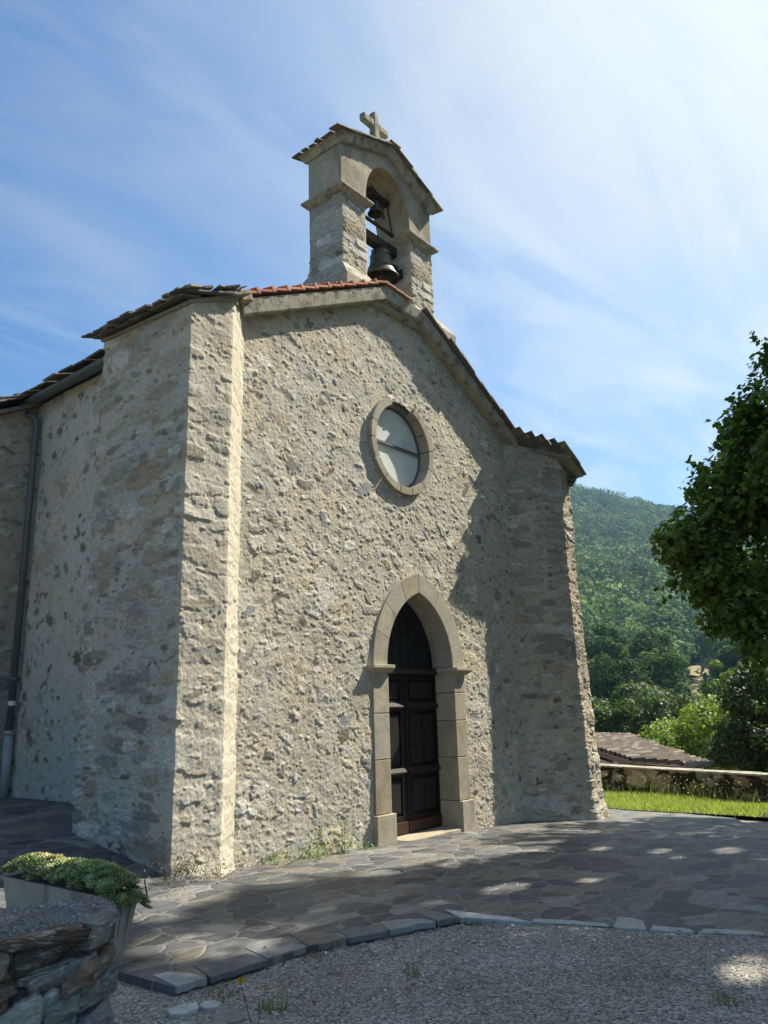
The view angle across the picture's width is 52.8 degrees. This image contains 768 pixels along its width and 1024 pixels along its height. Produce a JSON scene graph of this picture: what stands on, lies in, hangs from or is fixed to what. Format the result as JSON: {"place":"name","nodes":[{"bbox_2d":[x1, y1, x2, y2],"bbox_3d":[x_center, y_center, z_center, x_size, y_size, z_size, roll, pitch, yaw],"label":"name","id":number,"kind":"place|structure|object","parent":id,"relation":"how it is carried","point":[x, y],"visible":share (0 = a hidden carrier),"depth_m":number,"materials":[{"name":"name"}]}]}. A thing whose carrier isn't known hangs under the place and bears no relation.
{"place":"outdoors","nodes":[
{"label":"outdoors","id":0,"kind":"place"},
{"bbox_2d":[0,797,767,986],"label":"paving","id":1,"kind":"structure","parent":0,"point":[679,870],"depth_m":6.80,"materials":[{"name":"grey stone"}]},
{"bbox_2d":[3,872,135,965],"bbox_3d":[-2.079,2.643,5.039,1.282,0.410,0.210,-12,-18,36],"label":"planter","id":2,"kind":"object","parent":1,"relation":"on","point":[19,891],"visible":0.4,"depth_m":5.06,"materials":[{"name":"concrete"}]},
{"bbox_2d":[0,852,152,908],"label":"succulent plants","id":3,"kind":"object","parent":2,"relation":"in","point":[106,879],"visible":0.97,"depth_m":4.85,"materials":[{"name":"green plant"}]},
{"bbox_2d":[140,848,257,893],"bbox_3d":[-1.623,3.043,6.624,0.830,0.240,1.632,-13,-18,38],"label":"weed","id":4,"kind":"object","parent":1,"relation":"on","point":[179,871],"visible":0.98,"depth_m":6.64,"materials":[{"name":"green plant"}]},
{"bbox_2d":[206,863,242,878],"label":"weed","id":5,"kind":"object","parent":1,"relation":"on","point":[224,877],"visible":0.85,"depth_m":6.92,"materials":[{"name":"green plant"}]},
{"bbox_2d":[263,852,305,866],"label":"weed","id":6,"kind":"object","parent":1,"relation":"on","point":[277,861],"visible":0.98,"depth_m":7.88,"materials":[{"name":"green plant"}]},
{"bbox_2d":[286,844,340,861],"bbox_3d":[-0.740,3.621,8.225,0.511,0.149,0.725,-13,-18,38],"label":"weed","id":7,"kind":"object","parent":1,"relation":"on","point":[308,850],"visible":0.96,"depth_m":8.22,"materials":[{"name":"green plant"}]},
{"bbox_2d":[310,827,332,856],"bbox_3d":[-0.687,3.580,8.386,0.279,0.310,0.165,4,-15,-20],"label":"weed","id":8,"kind":"object","parent":1,"relation":"on","point":[319,841],"visible":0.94,"depth_m":8.36,"materials":[{"name":"green plant"}]},
{"bbox_2d":[326,820,355,853],"bbox_3d":[-0.429,3.638,8.676,0.277,0.354,0.566,-13,-18,38],"label":"weed","id":9,"kind":"object","parent":1,"relation":"on","point":[344,840],"visible":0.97,"depth_m":8.61,"materials":[{"name":"green plant"}]},
{"bbox_2d":[352,840,377,850],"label":"weed","id":10,"kind":"object","parent":1,"relation":"on","point":[364,844],"visible":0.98,"depth_m":8.85,"materials":[{"name":"green plant"}]},
{"bbox_2d":[364,868,406,876],"bbox_3d":[0.012,3.431,7.337,0.410,0.029,0.410,-13,-18,38],"label":"drain cover","id":11,"kind":"object","parent":1,"relation":"on","point":[385,872],"visible":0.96,"depth_m":7.34,"materials":[{"name":"metal"}]},
{"bbox_2d":[118,921,767,995],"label":"paving edge","id":12,"kind":"object","parent":1,"relation":"on","point":[150,984],"visible":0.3,"depth_m":4.73,"materials":[{"name":"grey stone"}]},
{"bbox_2d":[119,821,766,1023],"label":"fallen leaves","id":13,"kind":"object","parent":1,"relation":"on","point":[302,959],"visible":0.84,"depth_m":4.90,"materials":[{"name":"brown plant"}]},
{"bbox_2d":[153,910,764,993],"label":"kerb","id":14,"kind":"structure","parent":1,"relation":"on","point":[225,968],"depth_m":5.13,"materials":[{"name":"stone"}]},
{"bbox_2d":[0,0,767,508],"label":"sky","id":15,"kind":"structure","parent":0,"point":[597,170],"materials":[{"name":"blue"}]},
{"bbox_2d":[110,817,767,1023],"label":"gravel","id":16,"kind":"structure","parent":0,"point":[126,992],"depth_m":4.26,"materials":[{"name":"grey gravel"}]},
{"bbox_2d":[0,896,119,1023],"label":"schist wall","id":17,"kind":"structure","parent":16,"relation":"on","point":[59,962],"depth_m":3.08,"materials":[{"name":"stone"}]},
{"bbox_2d":[167,1003,198,1019],"bbox_3d":[-1.042,2.611,4.030,0.131,0.048,0.185,-13,-18,38],"label":"stone slab","id":18,"kind":"object","parent":16,"relation":"on","point":[181,1011],"depth_m":4.00,"materials":[{"name":"stone"}]},
{"bbox_2d":[199,1000,221,1011],"bbox_3d":[-0.918,2.621,4.082,0.115,0.048,0.105,-13,-18,38],"label":"stone slab","id":19,"kind":"object","parent":16,"relation":"on","point":[209,1006],"depth_m":4.06,"materials":[{"name":"stone"}]},
{"bbox_2d":[190,978,235,1002],"bbox_3d":[-0.941,2.637,4.237,0.301,0.075,0.280,-13,-18,38],"label":"grass tuft","id":20,"kind":"object","parent":16,"relation":"on","point":[216,993],"visible":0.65,"depth_m":4.24,"materials":[{"name":"green plant"}]},
{"bbox_2d":[202,1021,226,1023],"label":"stone slab","id":21,"kind":"structure","parent":16,"relation":"on","point":[222,1022],"depth_m":3.81,"materials":[{"name":"stone"}]},
{"bbox_2d":[212,1009,246,1023],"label":"stone slab","id":22,"kind":"object","parent":16,"relation":"on","point":[230,1016],"depth_m":3.89,"materials":[{"name":"stone"}]},
{"bbox_2d":[237,977,259,1023],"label":"yellow flower","id":23,"kind":"object","parent":16,"relation":"on","point":[240,980],"visible":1,"depth_m":3.58,"materials":[{"name":"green plant"}]},
{"bbox_2d":[252,981,291,1013],"bbox_3d":[-0.593,2.529,3.997,0.282,0.138,0.233,-13,-18,38],"label":"grass tuft","id":24,"kind":"object","parent":16,"relation":"on","point":[268,1007],"visible":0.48,"depth_m":4.00,"materials":[{"name":"green plant"}]},
{"bbox_2d":[0,112,609,876],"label":"church","id":25,"kind":"structure","parent":16,"relation":"on","point":[284,570],"depth_m":9.82,"materials":[{"name":"stone"}]},
{"bbox_2d":[366,185,389,218],"bbox_3d":[-0.184,-4.971,12.416,0.250,0.372,0.720,-13,-18,38],"label":"bell","id":26,"kind":"object","parent":25,"relation":"hanging from","point":[375,212],"visible":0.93,"depth_m":12.44,"materials":[{"name":"grey metal"}]},
{"bbox_2d":[365,227,398,284],"bbox_3d":[-0.158,-4.046,12.180,0.570,0.682,1.020,-13,-18,38],"label":"bell","id":27,"kind":"object","parent":25,"relation":"hanging from","point":[382,257],"visible":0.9,"depth_m":12.19,"materials":[{"name":"grey metal"}]},
{"bbox_2d":[381,674,408,834],"bbox_3d":[0.040,3.141,10.079,0.105,2.030,0.732,-13,-18,38],"label":"door leaf","id":28,"kind":"structure","parent":25,"relation":"in","point":[395,681],"depth_m":10.23,"materials":[{"name":"brown wood"}]},
{"bbox_2d":[367,397,433,495],"bbox_3d":[0.172,-0.917,11.043,0.290,1.430,1.419,-13,-18,38],"label":"round window","id":29,"kind":"structure","parent":25,"relation":"in","point":[404,460],"depth_m":11.17,"materials":[{"name":"glass"}]},
{"bbox_2d":[403,674,442,831],"bbox_3d":[0.530,3.274,10.656,0.105,2.030,0.772,-13,-18,38],"label":"door leaf","id":30,"kind":"structure","parent":25,"relation":"in","point":[423,767],"depth_m":10.62,"materials":[{"name":"brown wood"}]},
{"bbox_2d":[305,947,335,959],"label":"grass tuft","id":31,"kind":"object","parent":16,"relation":"on","point":[318,954],"visible":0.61,"depth_m":4.88,"materials":[{"name":"green plant"}]},
{"bbox_2d":[400,956,428,979],"bbox_3d":[0.165,2.595,4.403,0.136,0.131,0.264,10,-18,-39],"label":"grass tuft","id":32,"kind":"object","parent":16,"relation":"on","point":[414,972],"visible":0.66,"depth_m":4.41,"materials":[{"name":"green plant"}]},
{"bbox_2d":[448,915,486,928],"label":"grass tuft","id":33,"kind":"object","parent":16,"relation":"on","point":[465,922],"visible":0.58,"depth_m":5.47,"materials":[{"name":"green plant"}]},
{"bbox_2d":[648,330,767,687],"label":"lime tree","id":34,"kind":"object","parent":16,"relation":"on","point":[734,497],"visible":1,"depth_m":9.64,"materials":[{"name":"green plant"}]},
{"bbox_2d":[699,989,746,1007],"bbox_3d":[1.702,2.444,3.886,0.263,0.055,0.215,0,-14,-6],"label":"grass tuft","id":35,"kind":"object","parent":16,"relation":"on","point":[728,1003],"visible":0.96,"depth_m":3.88,"materials":[{"name":"green plant"}]},
{"bbox_2d":[576,511,767,819],"bbox_3d":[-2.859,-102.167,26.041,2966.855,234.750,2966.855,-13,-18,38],"label":"mountain terrain","id":36,"kind":"structure","parent":0,"point":[694,661],"depth_m":147.64,"materials":[{"name":"green plant"}]},
{"bbox_2d":[586,651,613,704],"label":"tree","id":37,"kind":"object","parent":36,"relation":"on","point":[594,668],"visible":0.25,"depth_m":83.68,"materials":[{"name":"green plant"}]},
{"bbox_2d":[583,621,633,663],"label":"tree","id":38,"kind":"object","parent":36,"relation":"on","point":[608,642],"visible":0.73,"depth_m":102.86,"materials":[{"name":"green plant"}]},
{"bbox_2d":[591,696,639,734],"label":"tree","id":39,"kind":"object","parent":36,"relation":"on","point":[605,722],"visible":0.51,"depth_m":42.24,"materials":[{"name":"green plant"}]},
{"bbox_2d":[591,678,652,737],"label":"tree","id":40,"kind":"object","parent":36,"relation":"on","point":[621,691],"visible":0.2,"depth_m":47.84,"materials":[{"name":"green plant"}]},
{"bbox_2d":[590,658,662,702],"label":"tree","id":41,"kind":"object","parent":36,"relation":"on","point":[625,671],"visible":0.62,"depth_m":74.01,"materials":[{"name":"green plant"}]},
{"bbox_2d":[621,629,672,681],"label":"tree","id":42,"kind":"object","parent":36,"relation":"on","point":[646,645],"visible":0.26,"depth_m":96.90,"materials":[{"name":"green plant"}]},
{"bbox_2d":[638,648,658,667],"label":"tree","id":43,"kind":"object","parent":36,"relation":"on","point":[654,651],"visible":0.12,"depth_m":88.04,"materials":[{"name":"green plant"}]},
{"bbox_2d":[630,627,678,672],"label":"tree","id":44,"kind":"object","parent":36,"relation":"on","point":[662,637],"visible":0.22,"depth_m":108.69,"materials":[{"name":"green plant"}]},
{"bbox_2d":[595,732,714,769],"bbox_3d":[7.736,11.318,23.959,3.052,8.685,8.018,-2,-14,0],"label":"roof","id":45,"kind":"structure","parent":36,"relation":"on","point":[624,748],"depth_m":22.39,"materials":[{"name":"tile"}]},
{"bbox_2d":[629,685,693,739],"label":"tree","id":46,"kind":"object","parent":36,"relation":"on","point":[658,703],"visible":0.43,"depth_m":41.66,"materials":[{"name":"green plant"}]},
{"bbox_2d":[634,649,694,699],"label":"tree","id":47,"kind":"object","parent":36,"relation":"on","point":[661,666],"visible":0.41,"depth_m":77.52,"materials":[{"name":"green plant"}]},
{"bbox_2d":[569,484,767,629],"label":"wooded mountain","id":48,"kind":"structure","parent":36,"relation":"on","point":[622,551],"depth_m":324.25,"materials":[{"name":"green plant"}]},
{"bbox_2d":[582,612,765,728],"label":"wooded slope","id":49,"kind":"structure","parent":36,"relation":"on","point":[691,640],"depth_m":167.34,"materials":[{"name":"green plant"}]},
{"bbox_2d":[662,695,699,725],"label":"tree","id":50,"kind":"object","parent":36,"relation":"on","point":[693,702],"visible":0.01,"depth_m":45.18,"materials":[{"name":"green plant"}]},
{"bbox_2d":[638,704,727,767],"bbox_3d":[12.025,11.274,29.857,4.100,7.542,4.313,-13,-18,38],"label":"tree","id":51,"kind":"object","parent":36,"relation":"on","point":[676,737],"visible":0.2,"depth_m":30.51,"materials":[{"name":"green plant"}]},
{"bbox_2d":[600,763,767,818],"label":"boundary wall","id":52,"kind":"structure","parent":36,"relation":"on","point":[719,778],"depth_m":16.25,"materials":[{"name":"stone"}]},
{"bbox_2d":[665,682,706,701],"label":"tree","id":53,"kind":"object","parent":36,"relation":"on","point":[678,688],"visible":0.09,"depth_m":52.83,"materials":[{"name":"green plant"}]},
{"bbox_2d":[683,665,709,695],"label":"dry clearing","id":54,"kind":"structure","parent":36,"relation":"on","point":[698,679],"depth_m":144.44,"materials":[{"name":"beige soil"}]},
{"bbox_2d":[697,659,736,713],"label":"tree","id":55,"kind":"object","parent":36,"relation":"on","point":[707,688],"visible":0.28,"depth_m":71.58,"materials":[{"name":"green plant"}]},
{"bbox_2d":[679,693,759,770],"bbox_3d":[12.499,10.214,27.874,3.481,7.192,3.276,0,-14,-6],"label":"tree","id":56,"kind":"object","parent":36,"relation":"on","point":[702,712],"visible":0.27,"depth_m":28.27,"materials":[{"name":"green plant"}]},
{"bbox_2d":[709,652,740,677],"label":"tree","id":57,"kind":"object","parent":36,"relation":"on","point":[717,672],"visible":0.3,"depth_m":107.25,"materials":[{"name":"green plant"}]},
{"bbox_2d":[699,684,767,771],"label":"tree","id":58,"kind":"object","parent":36,"relation":"on","point":[714,754],"visible":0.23,"depth_m":22.48,"materials":[{"name":"green plant"}]},
{"bbox_2d":[717,640,759,667],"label":"tree","id":59,"kind":"object","parent":36,"relation":"on","point":[731,658],"visible":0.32,"depth_m":106.04,"materials":[{"name":"green plant"}]},
{"bbox_2d":[710,661,767,772],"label":"tree","id":60,"kind":"object","parent":36,"relation":"on","point":[742,741],"visible":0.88,"depth_m":21.42,"materials":[{"name":"green plant"}]},
{"bbox_2d":[719,661,766,711],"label":"tree","id":61,"kind":"object","parent":36,"relation":"on","point":[740,679],"visible":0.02,"depth_m":62.03,"materials":[{"name":"green plant"}]},
{"bbox_2d":[603,788,767,817],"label":"lawn","id":62,"kind":"structure","parent":0,"point":[696,811],"depth_m":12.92,"materials":[{"name":"plant"}]},
{"bbox_2d":[602,779,767,804],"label":"tall weeds","id":63,"kind":"object","parent":62,"relation":"on","point":[702,795],"visible":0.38,"depth_m":15.73,"materials":[{"name":"green plant"}]},
{"bbox_2d":[606,775,763,800],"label":"seed heads","id":64,"kind":"object","parent":63,"relation":"attached to","point":[687,779],"visible":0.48,"depth_m":15.92,"materials":[{"name":"plant"}]}
]}

